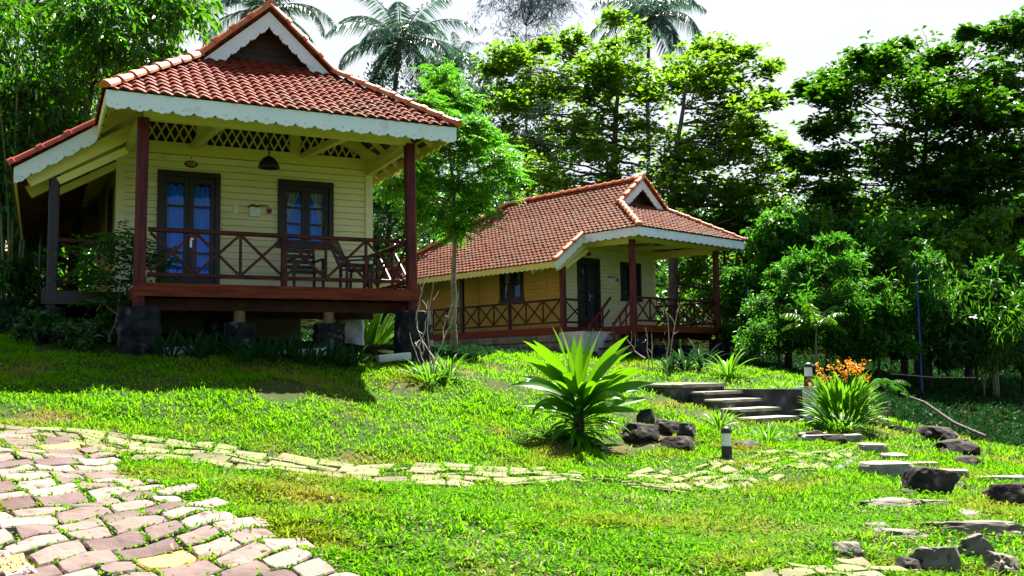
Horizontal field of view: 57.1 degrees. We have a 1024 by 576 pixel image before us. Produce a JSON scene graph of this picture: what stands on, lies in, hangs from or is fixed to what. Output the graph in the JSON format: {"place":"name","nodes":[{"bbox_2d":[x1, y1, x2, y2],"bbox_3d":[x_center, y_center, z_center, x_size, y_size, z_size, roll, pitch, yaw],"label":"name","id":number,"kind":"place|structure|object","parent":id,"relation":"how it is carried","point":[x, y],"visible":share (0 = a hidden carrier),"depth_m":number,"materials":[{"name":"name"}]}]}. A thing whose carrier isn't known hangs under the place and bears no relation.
{"place":"outdoors","nodes":[
{"label":"outdoors","id":0,"kind":"place"},
{"bbox_2d":[0,550,37,575],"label":"pebble pavement","id":1,"kind":"structure","parent":0,"point":[26,568],"depth_m":4.83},
{"bbox_2d":[0,428,358,575],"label":"cobbled path","id":2,"kind":"structure","parent":0,"point":[30,529],"depth_m":5.64,"materials":[{"name":"stone"}]},
{"bbox_2d":[0,240,1023,575],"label":"ground","id":3,"kind":"structure","parent":0,"point":[276,390],"depth_m":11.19,"materials":[{"name":"plant"}]},
{"bbox_2d":[4,306,71,343],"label":"dark shrub","id":4,"kind":"object","parent":3,"relation":"on","point":[34,324],"visible":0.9,"depth_m":13.22,"materials":[{"name":"green plant"}]},
{"bbox_2d":[0,0,108,306],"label":"bamboo clump","id":5,"kind":"object","parent":3,"relation":"on","point":[4,139],"visible":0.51,"depth_m":19.66,"materials":[{"name":"plant"}]},
{"bbox_2d":[48,318,103,351],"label":"dark shrub","id":6,"kind":"object","parent":3,"relation":"on","point":[79,337],"visible":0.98,"depth_m":12.71,"materials":[{"name":"green plant"}]},
{"bbox_2d":[0,0,228,307],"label":"bamboo grove tree","id":7,"kind":"object","parent":3,"relation":"on","point":[108,46],"visible":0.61,"depth_m":20.15,"materials":[{"name":"green plant"}]},
{"bbox_2d":[52,221,190,346],"bbox_3d":[-5.818,-0.022,13.864,2.075,1.974,1.396,-1,-5,0],"label":"woody shrub","id":8,"kind":"object","parent":3,"relation":"on","point":[152,259],"visible":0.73,"depth_m":13.79,"materials":[{"name":"green plant"}]},
{"bbox_2d":[138,328,181,356],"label":"shade lily","id":9,"kind":"object","parent":3,"relation":"on","point":[157,338],"visible":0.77,"depth_m":12.71,"materials":[{"name":"green plant"}]},
{"bbox_2d":[146,329,192,357],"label":"shade lily","id":10,"kind":"object","parent":3,"relation":"on","point":[171,348],"visible":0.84,"depth_m":12.67,"materials":[{"name":"green plant"}]},
{"bbox_2d":[173,328,220,357],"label":"shade lily","id":11,"kind":"object","parent":3,"relation":"on","point":[197,343],"visible":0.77,"depth_m":12.69,"materials":[{"name":"green plant"}]},
{"bbox_2d":[174,330,223,357],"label":"shade lily","id":12,"kind":"object","parent":3,"relation":"on","point":[202,352],"visible":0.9,"depth_m":12.63,"materials":[{"name":"green plant"}]},
{"bbox_2d":[194,328,237,356],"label":"shade lily","id":13,"kind":"object","parent":3,"relation":"on","point":[218,353],"visible":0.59,"depth_m":12.94,"materials":[{"name":"green plant"}]},
{"bbox_2d":[214,328,250,355],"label":"shade lily","id":14,"kind":"object","parent":3,"relation":"on","point":[227,349],"visible":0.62,"depth_m":13.11,"materials":[{"name":"green plant"}]},
{"bbox_2d":[6,0,461,363],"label":"bungalow","id":15,"kind":"object","parent":3,"relation":"on","point":[165,154],"visible":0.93,"depth_m":15.08,"materials":[{"name":"wood"}]},
{"bbox_2d":[106,188,113,256],"bbox_3d":[-7.403,-1.178,17.399,0.135,1.180,1.110,2,-5,-27],"label":"window","id":16,"kind":"structure","parent":15,"relation":"in","point":[110,198],"depth_m":17.61,"materials":[{"name":"black wood"}]},
{"bbox_2d":[156,169,220,283],"bbox_3d":[-5.486,-0.895,15.934,1.020,2.150,0.225,2,-5,-26],"label":"door","id":17,"kind":"structure","parent":15,"relation":"in","point":[185,199],"depth_m":15.93,"materials":[{"name":"blue wood"}]},
{"bbox_2d":[258,133,279,169],"bbox_3d":[-3.934,-2.323,15.231,0.350,0.770,0.350,2,-5,-26],"label":"hanging lamp","id":18,"kind":"object","parent":15,"relation":"hanging from","point":[268,162],"visible":0.99,"depth_m":15.15,"materials":[{"name":"black metal"}]},
{"bbox_2d":[275,179,335,249],"bbox_3d":[-3.712,-1.299,16.855,1.060,1.220,0.235,2,-5,-27],"label":"window","id":19,"kind":"structure","parent":15,"relation":"in","point":[304,207],"depth_m":16.83,"materials":[{"name":"black wood"}]},
{"bbox_2d":[287,243,324,286],"bbox_3d":[-3.544,-0.331,16.014,0.560,0.984,0.596,2,-6,-30],"label":"slat chair","id":20,"kind":"object","parent":15,"relation":"on","point":[292,260],"visible":0.57,"depth_m":16.17,"materials":[{"name":"black wood"}]},
{"bbox_2d":[327,240,379,287],"bbox_3d":[-2.690,-0.359,15.869,0.776,0.989,0.560,-2,-5,9],"label":"slat chair","id":21,"kind":"object","parent":15,"relation":"on","point":[338,259],"visible":0.52,"depth_m":15.88,"materials":[{"name":"black wood"}]},
{"bbox_2d":[339,263,374,287],"bbox_3d":[-2.520,-0.149,15.199,0.490,0.450,0.440,2,-5,-26],"label":"porch table","id":22,"kind":"object","parent":15,"relation":"on","point":[347,265],"visible":0.56,"depth_m":15.12,"materials":[{"name":"black wood"}]},
{"bbox_2d":[224,338,273,363],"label":"shade lily","id":23,"kind":"object","parent":3,"relation":"on","point":[250,354],"visible":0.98,"depth_m":12.70,"materials":[{"name":"green plant"}]},
{"bbox_2d":[194,0,337,46],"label":"coconut palm","id":24,"kind":"object","parent":3,"relation":"on","point":[252,5],"visible":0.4,"depth_m":47.30,"materials":[{"name":"green plant"}]},
{"bbox_2d":[246,336,293,360],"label":"shade lily","id":25,"kind":"object","parent":3,"relation":"on","point":[276,348],"visible":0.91,"depth_m":12.97,"materials":[{"name":"green plant"}]},
{"bbox_2d":[267,333,310,358],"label":"shade lily","id":26,"kind":"object","parent":3,"relation":"on","point":[287,351],"visible":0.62,"depth_m":13.27,"materials":[{"name":"green plant"}]},
{"bbox_2d":[279,340,325,362],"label":"shade lily","id":27,"kind":"object","parent":3,"relation":"on","point":[296,355],"visible":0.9,"depth_m":13.15,"materials":[{"name":"green plant"}]},
{"bbox_2d":[293,338,345,365],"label":"shade lily","id":28,"kind":"object","parent":3,"relation":"on","point":[316,361],"visible":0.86,"depth_m":13.19,"materials":[{"name":"green plant"}]},
{"bbox_2d":[314,341,364,366],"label":"shade lily","id":29,"kind":"object","parent":3,"relation":"on","point":[342,363],"visible":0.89,"depth_m":13.52,"materials":[{"name":"green plant"}]},
{"bbox_2d":[315,313,394,345],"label":"leafy plant","id":30,"kind":"object","parent":3,"relation":"on","point":[371,330],"visible":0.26,"depth_m":18.56,"materials":[{"name":"green plant"}]},
{"bbox_2d":[333,340,376,366],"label":"shade lily","id":31,"kind":"object","parent":3,"relation":"on","point":[358,356],"visible":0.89,"depth_m":13.56,"materials":[{"name":"green plant"}]},
{"bbox_2d":[375,352,410,362],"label":"concrete block","id":32,"kind":"structure","parent":3,"relation":"on","point":[384,358],"depth_m":14.27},
{"bbox_2d":[325,0,479,224],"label":"coconut palm","id":33,"kind":"object","parent":3,"relation":"on","point":[409,42],"visible":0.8,"depth_m":47.66,"materials":[{"name":"green plant"}]},
{"bbox_2d":[373,162,432,338],"bbox_3d":[-4.306,-1.679,33.311,4.107,7.292,3.978,-1,-5,0],"label":"dark tree","id":34,"kind":"object","parent":3,"relation":"on","point":[377,230],"visible":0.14,"depth_m":32.59,"materials":[{"name":"green plant"}]},
{"bbox_2d":[401,360,462,381],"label":"lily clump","id":35,"kind":"object","parent":3,"relation":"on","point":[421,374],"visible":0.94,"depth_m":13.59,"materials":[{"name":"green plant"}]},
{"bbox_2d":[409,274,458,376],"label":"bare shrub","id":36,"kind":"object","parent":3,"relation":"on","point":[422,341],"visible":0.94,"depth_m":13.87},
{"bbox_2d":[358,45,534,265],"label":"fine leaved tree","id":37,"kind":"object","parent":3,"relation":"on","point":[416,88],"visible":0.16,"depth_m":46.42,"materials":[{"name":"green plant"}]},
{"bbox_2d":[423,353,482,375],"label":"lily clump","id":38,"kind":"object","parent":3,"relation":"on","point":[447,370],"visible":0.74,"depth_m":14.04,"materials":[{"name":"green plant"}]},
{"bbox_2d":[373,56,537,350],"bbox_3d":[-1.171,-1.867,19.753,3.515,6.719,2.881,-1,-5,0],"label":"sapling","id":39,"kind":"object","parent":3,"relation":"on","point":[505,167],"visible":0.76,"depth_m":19.58,"materials":[{"name":"green plant"}]},
{"bbox_2d":[0,424,917,575],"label":"footpath","id":40,"kind":"structure","parent":3,"relation":"on","point":[802,570],"depth_m":8.81,"materials":[{"name":"stone"}]},
{"bbox_2d":[436,31,485,217],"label":"coconut palm","id":41,"kind":"object","parent":3,"relation":"on","point":[465,43],"visible":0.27,"depth_m":62.98,"materials":[{"name":"green plant"}]},
{"bbox_2d":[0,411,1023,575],"bbox_3d":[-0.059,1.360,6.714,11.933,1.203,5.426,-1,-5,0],"label":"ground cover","id":42,"kind":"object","parent":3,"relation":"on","point":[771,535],"visible":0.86,"depth_m":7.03,"materials":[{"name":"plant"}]},
{"bbox_2d":[0,296,1023,446],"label":"undergrowth","id":43,"kind":"object","parent":3,"relation":"on","point":[960,387],"visible":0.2,"depth_m":23.12,"materials":[{"name":"green plant"}]},
{"bbox_2d":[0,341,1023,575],"bbox_3d":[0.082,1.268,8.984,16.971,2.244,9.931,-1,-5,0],"label":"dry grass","id":44,"kind":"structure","parent":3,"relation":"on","point":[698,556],"depth_m":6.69,"materials":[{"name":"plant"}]},
{"bbox_2d":[0,352,1023,573],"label":"fallen leaves","id":45,"kind":"object","parent":3,"relation":"on","point":[172,545],"visible":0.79,"depth_m":8.12,"materials":[{"name":"brown plant"}]},
{"bbox_2d":[464,0,594,197],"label":"feathery tree","id":46,"kind":"object","parent":3,"relation":"on","point":[531,6],"visible":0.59,"depth_m":53.32,"materials":[{"name":"green plant"}]},
{"bbox_2d":[466,62,612,201],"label":"fine leaved tree","id":47,"kind":"object","parent":3,"relation":"on","point":[545,149],"visible":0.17,"depth_m":47.46,"materials":[{"name":"green plant"}]},
{"bbox_2d":[65,172,1023,348],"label":"distant wood","id":48,"kind":"object","parent":3,"relation":"on","point":[661,266],"visible":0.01,"depth_m":57.75,"materials":[{"name":"green plant"}]},
{"bbox_2d":[373,174,745,362],"bbox_3d":[1.131,-0.131,30.433,6.779,6.096,11.296,4,-7,-44],"label":"bungalow","id":49,"kind":"object","parent":3,"relation":"on","point":[538,268],"visible":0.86,"depth_m":28.33,"materials":[{"name":"tile"}]},
{"bbox_2d":[498,271,524,302],"bbox_3d":[0.019,-0.154,29.103,0.183,1.180,1.110,4,-7,-44],"label":"window","id":50,"kind":"structure","parent":49,"relation":"in","point":[511,285],"depth_m":29.10,"materials":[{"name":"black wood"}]},
{"bbox_2d":[577,257,601,327],"bbox_3d":[2.256,0.176,28.247,1.020,2.150,0.225,4,-7,-44],"label":"door","id":51,"kind":"structure","parent":49,"relation":"in","point":[588,269],"depth_m":28.25,"materials":[{"name":"black wood"}]},
{"bbox_2d":[620,262,642,301],"bbox_3d":[3.691,-0.182,29.654,1.060,1.220,0.235,4,-7,-44],"label":"window","id":52,"kind":"structure","parent":49,"relation":"in","point":[624,266],"depth_m":29.58,"materials":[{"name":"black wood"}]},
{"bbox_2d":[470,5,694,198],"bbox_3d":[3.025,-4.394,38.552,9.966,14.101,8.511,-1,-5,0],"label":"almond tree","id":53,"kind":"object","parent":3,"relation":"on","point":[609,72],"visible":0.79,"depth_m":38.02,"materials":[{"name":"green plant"}]},
{"bbox_2d":[510,327,654,452],"bbox_3d":[0.880,1.434,11.857,1.684,1.959,1.349,-4,-6,30],"label":"strap leaf plant","id":54,"kind":"object","parent":3,"relation":"on","point":[578,394],"visible":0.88,"depth_m":11.82,"materials":[{"name":"green plant"}]},
{"bbox_2d":[588,295,634,355],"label":"porch steps","id":55,"kind":"structure","parent":3,"relation":"on","point":[614,334],"depth_m":25.37,"materials":[{"name":"red wood"}]},
{"bbox_2d":[621,422,659,442],"bbox_3d":[1.677,1.913,12.299,0.519,0.321,0.539,-1,-5,0],"label":"rock","id":56,"kind":"object","parent":3,"relation":"on","point":[641,432],"visible":0.87,"depth_m":12.16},
{"bbox_2d":[636,409,654,424],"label":"rock","id":57,"kind":"object","parent":3,"relation":"on","point":[644,416],"visible":0.66,"depth_m":13.00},
{"bbox_2d":[588,0,706,174],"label":"coconut palm","id":58,"kind":"object","parent":3,"relation":"on","point":[658,18],"visible":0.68,"depth_m":53.14,"materials":[{"name":"green plant"}]},
{"bbox_2d":[627,304,679,373],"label":"bare shrub","id":59,"kind":"object","parent":3,"relation":"on","point":[666,370],"visible":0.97,"depth_m":21.14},
{"bbox_2d":[655,419,682,435],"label":"rock","id":60,"kind":"object","parent":3,"relation":"on","point":[669,427],"visible":0.59,"depth_m":12.59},
{"bbox_2d":[657,436,694,451],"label":"rock","id":61,"kind":"object","parent":3,"relation":"on","point":[684,443],"visible":0.68,"depth_m":12.02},
{"bbox_2d":[679,423,695,436],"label":"rock","id":62,"kind":"object","parent":3,"relation":"on","point":[687,429],"visible":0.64,"depth_m":12.61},
{"bbox_2d":[664,346,711,369],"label":"broadleaf plant","id":63,"kind":"object","parent":3,"relation":"on","point":[681,358],"visible":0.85,"depth_m":21.78,"materials":[{"name":"green plant"}]},
{"bbox_2d":[684,338,732,367],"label":"broadleaf plant","id":64,"kind":"object","parent":3,"relation":"on","point":[701,357],"visible":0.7,"depth_m":22.33,"materials":[{"name":"green plant"}]},
{"bbox_2d":[667,206,772,324],"bbox_3d":[8.348,-0.303,36.443,4.733,6.348,4.472,-1,-5,0],"label":"tree","id":65,"kind":"object","parent":3,"relation":"on","point":[698,269],"visible":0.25,"depth_m":35.83,"materials":[{"name":"green plant"}]},
{"bbox_2d":[643,383,798,423],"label":"stone steps","id":66,"kind":"structure","parent":3,"relation":"on","point":[710,395],"depth_m":17.70,"materials":[{"name":"concrete"}]},
{"bbox_2d":[634,30,808,353],"bbox_3d":[8.110,-3.787,36.725,7.397,13.016,8.127,-1,-5,0],"label":"almond tree","id":67,"kind":"object","parent":3,"relation":"on","point":[732,192],"visible":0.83,"depth_m":35.88,"materials":[{"name":"green plant"}]},
{"bbox_2d":[698,407,744,427],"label":"spider lily","id":68,"kind":"object","parent":3,"relation":"on","point":[717,420],"visible":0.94,"depth_m":15.38,"materials":[{"name":"green plant"}]},
{"bbox_2d":[721,427,732,459],"bbox_3d":[2.622,1.959,11.492,0.145,0.526,0.145,-1,-5,0],"label":"bollard light","id":69,"kind":"object","parent":3,"relation":"on","point":[726,448],"visible":0.81,"depth_m":11.45,"materials":[{"name":"black metal"}]},
{"bbox_2d":[701,349,754,375],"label":"broadleaf plant","id":70,"kind":"object","parent":3,"relation":"on","point":[728,367],"visible":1,"depth_m":21.33,"materials":[{"name":"green plant"}]},
{"bbox_2d":[709,260,784,364],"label":"shrub","id":71,"kind":"object","parent":3,"relation":"on","point":[735,291],"visible":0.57,"depth_m":28.68,"materials":[{"name":"green plant"}]},
{"bbox_2d":[719,386,802,418],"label":"retaining wall","id":72,"kind":"structure","parent":3,"relation":"on","point":[787,401],"depth_m":17.82,"materials":[{"name":"concrete"}]},
{"bbox_2d":[744,422,792,441],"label":"spider lily","id":73,"kind":"object","parent":3,"relation":"on","point":[769,434],"visible":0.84,"depth_m":14.25,"materials":[{"name":"green plant"}]},
{"bbox_2d":[731,263,817,367],"bbox_3d":[7.119,0.883,25.564,2.420,3.179,2.904,-3,-5,25],"label":"shrub","id":74,"kind":"object","parent":3,"relation":"on","point":[761,333],"visible":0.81,"depth_m":25.29,"materials":[{"name":"green plant"}]},
{"bbox_2d":[725,200,856,368],"bbox_3d":[8.984,0.014,30.192,4.368,5.528,3.552,-1,-5,0],"label":"tree","id":75,"kind":"object","parent":3,"relation":"on","point":[775,235],"visible":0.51,"depth_m":29.58,"materials":[{"name":"green plant"}]},
{"bbox_2d":[800,386,818,419],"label":"wall pillar","id":76,"kind":"structure","parent":3,"relation":"on","point":[805,406],"depth_m":17.49,"materials":[{"name":"concrete"}]},
{"bbox_2d":[780,302,847,373],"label":"areca palm","id":77,"kind":"object","parent":3,"relation":"on","point":[810,318],"visible":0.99,"depth_m":23.43,"materials":[{"name":"green plant"}]},
{"bbox_2d":[770,230,882,377],"bbox_3d":[8.525,0.481,24.914,3.143,4.198,3.027,-1,-5,0],"label":"shrub","id":78,"kind":"object","parent":3,"relation":"on","point":[833,257],"visible":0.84,"depth_m":24.66,"materials":[{"name":"green plant"}]},
{"bbox_2d":[801,433,864,443],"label":"stepping stone","id":79,"kind":"object","parent":3,"relation":"on","point":[856,437],"visible":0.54,"depth_m":13.75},
{"bbox_2d":[821,434,847,445],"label":"rock","id":80,"kind":"object","parent":3,"relation":"on","point":[842,438],"visible":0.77,"depth_m":13.43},
{"bbox_2d":[797,357,893,427],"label":"flowering clump","id":81,"kind":"object","parent":3,"relation":"on","point":[837,395],"visible":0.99,"depth_m":15.13,"materials":[{"name":"green plant"}]},
{"bbox_2d":[791,192,901,371],"bbox_3d":[11.069,-0.040,30.864,3.802,5.983,4.345,-3,-5,20],"label":"tree","id":82,"kind":"object","parent":3,"relation":"on","point":[815,212],"visible":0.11,"depth_m":30.30,"materials":[{"name":"green plant"}]},
{"bbox_2d":[832,541,863,558],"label":"rock","id":83,"kind":"object","parent":3,"relation":"on","point":[844,547],"visible":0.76,"depth_m":6.01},
{"bbox_2d":[857,443,887,453],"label":"stepping stone","id":84,"kind":"object","parent":3,"relation":"on","point":[877,447],"visible":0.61,"depth_m":12.60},
{"bbox_2d":[830,274,927,386],"bbox_3d":[9.896,1.161,25.609,2.876,3.391,2.696,-1,-5,0],"label":"shrub","id":85,"kind":"object","parent":3,"relation":"on","point":[896,342],"visible":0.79,"depth_m":24.87,"materials":[{"name":"green plant"}]},
{"bbox_2d":[849,497,911,507],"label":"rock","id":86,"kind":"object","parent":3,"relation":"on","point":[891,502],"visible":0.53,"depth_m":8.17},
{"bbox_2d":[858,461,913,477],"bbox_3d":[4.265,2.164,10.695,0.612,0.364,0.412,-1,-5,0],"label":"stepping stone","id":87,"kind":"object","parent":3,"relation":"on","point":[895,468],"visible":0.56,"depth_m":10.52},
{"bbox_2d":[866,378,910,420],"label":"palm seedling","id":88,"kind":"object","parent":3,"relation":"on","point":[886,383],"visible":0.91,"depth_m":17.76,"materials":[{"name":"green plant"}]},
{"bbox_2d":[808,252,972,380],"bbox_3d":[10.169,0.899,25.959,4.646,3.733,3.816,-1,-5,0],"label":"bamboo clump","id":89,"kind":"object","parent":3,"relation":"on","point":[892,328],"visible":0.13,"depth_m":25.48,"materials":[{"name":"plant"}]},
{"bbox_2d":[774,6,1023,373],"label":"almond tree","id":90,"kind":"object","parent":3,"relation":"on","point":[971,171],"visible":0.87,"depth_m":32.02,"materials":[{"name":"green plant"}]},
{"bbox_2d":[872,527,930,540],"bbox_3d":[2.717,1.745,6.592,0.466,0.117,0.258,-1,-5,0],"label":"rock","id":91,"kind":"object","parent":3,"relation":"on","point":[900,532],"visible":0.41,"depth_m":6.55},
{"bbox_2d":[842,198,973,380],"bbox_3d":[12.224,0.056,29.216,3.661,6.002,5.034,-4,-6,34],"label":"tree","id":92,"kind":"object","parent":3,"relation":"on","point":[889,245],"visible":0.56,"depth_m":28.25,"materials":[{"name":"green plant"}]},
{"bbox_2d":[892,556,925,571],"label":"rock","id":93,"kind":"object","parent":3,"relation":"on","point":[907,562],"visible":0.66,"depth_m":5.65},
{"bbox_2d":[916,263,922,390],"bbox_3d":[10.947,1.137,25.281,0.072,3.630,0.049,-1,-5,0],"label":"blue pole","id":94,"kind":"object","parent":3,"relation":"on","point":[919,333],"visible":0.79,"depth_m":25.26,"materials":[{"name":"metal"}]},
{"bbox_2d":[887,237,970,388],"bbox_3d":[11.459,0.757,26.158,2.265,4.483,3.436,-6,-7,44],"label":"shrub","id":95,"kind":"object","parent":3,"relation":"on","point":[919,253],"visible":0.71,"depth_m":25.68,"materials":[{"name":"green plant"}]},
{"bbox_2d":[901,466,959,495],"bbox_3d":[4.120,1.932,9.232,0.586,0.360,0.319,-1,-5,0],"label":"rock","id":96,"kind":"object","parent":3,"relation":"on","point":[931,479],"visible":0.75,"depth_m":9.15,"materials":[{"name":"stone"}]},
{"bbox_2d":[908,547,961,572],"bbox_3d":[2.575,1.682,5.721,0.300,0.241,0.228,-3,-5,23],"label":"rock","id":97,"kind":"object","parent":3,"relation":"on","point":[934,558],"visible":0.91,"depth_m":5.64,"materials":[{"name":"stone"}]},
{"bbox_2d":[912,426,958,441],"bbox_3d":[7.180,2.496,15.894,0.769,0.344,0.683,-1,-5,0],"label":"rock","id":98,"kind":"object","parent":3,"relation":"on","point":[931,433],"visible":0.72,"depth_m":15.68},
{"bbox_2d":[900,393,986,437],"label":"fallen branch","id":99,"kind":"object","parent":3,"relation":"on","point":[950,420],"visible":1,"depth_m":18.14,"materials":[{"name":"brown plant"}]},
{"bbox_2d":[932,439,980,455],"bbox_3d":[6.769,2.468,14.414,0.721,0.314,0.664,-1,-5,0],"label":"rock","id":100,"kind":"object","parent":3,"relation":"on","point":[964,446],"visible":0.71,"depth_m":14.20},
{"bbox_2d":[907,260,1023,396],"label":"bamboo clump","id":101,"kind":"object","parent":3,"relation":"on","point":[997,330],"visible":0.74,"depth_m":25.04,"materials":[{"name":"plant"}]},
{"bbox_2d":[908,198,1023,382],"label":"tree","id":102,"kind":"object","parent":3,"relation":"on","point":[981,224],"visible":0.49,"depth_m":29.08,"materials":[{"name":"green plant"}]},
{"bbox_2d":[911,520,1023,537],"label":"stepping stone","id":103,"kind":"object","parent":3,"relation":"on","point":[977,526],"visible":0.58,"depth_m":6.67,"materials":[{"name":"stone"}]},
{"bbox_2d":[923,268,1018,393],"bbox_3d":[12.444,1.205,25.831,2.980,3.617,2.322,2,-6,-30],"label":"shrub","id":104,"kind":"object","parent":3,"relation":"on","point":[948,357],"visible":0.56,"depth_m":25.39,"materials":[{"name":"green plant"}]},
{"bbox_2d":[957,533,994,559],"bbox_3d":[2.978,1.716,6.078,0.295,0.257,0.168,-1,-5,0],"label":"rock","id":105,"kind":"object","parent":3,"relation":"on","point":[978,544],"visible":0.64,"depth_m":6.02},
{"bbox_2d":[970,238,1023,394],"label":"shrub","id":106,"kind":"object","parent":3,"relation":"on","point":[994,267],"visible":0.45,"depth_m":25.89,"materials":[{"name":"green plant"}]},
{"bbox_2d":[981,550,1021,575],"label":"rock","id":107,"kind":"object","parent":3,"relation":"on","point":[999,562],"visible":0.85,"depth_m":5.57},
{"bbox_2d":[987,483,1023,505],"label":"rock","id":108,"kind":"object","parent":3,"relation":"on","point":[1011,493],"visible":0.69,"depth_m":8.09,"materials":[{"name":"stone"}]},
{"bbox_2d":[3,0,1023,214],"label":"sky","id":109,"kind":"structure","parent":0,"point":[809,34],"materials":[{"name":"white"}]},
{"bbox_2d":[593,446,861,494],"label":"mossy path","id":110,"kind":"structure","parent":0,"point":[667,488],"depth_m":10.26,"materials":[{"name":"stone"}]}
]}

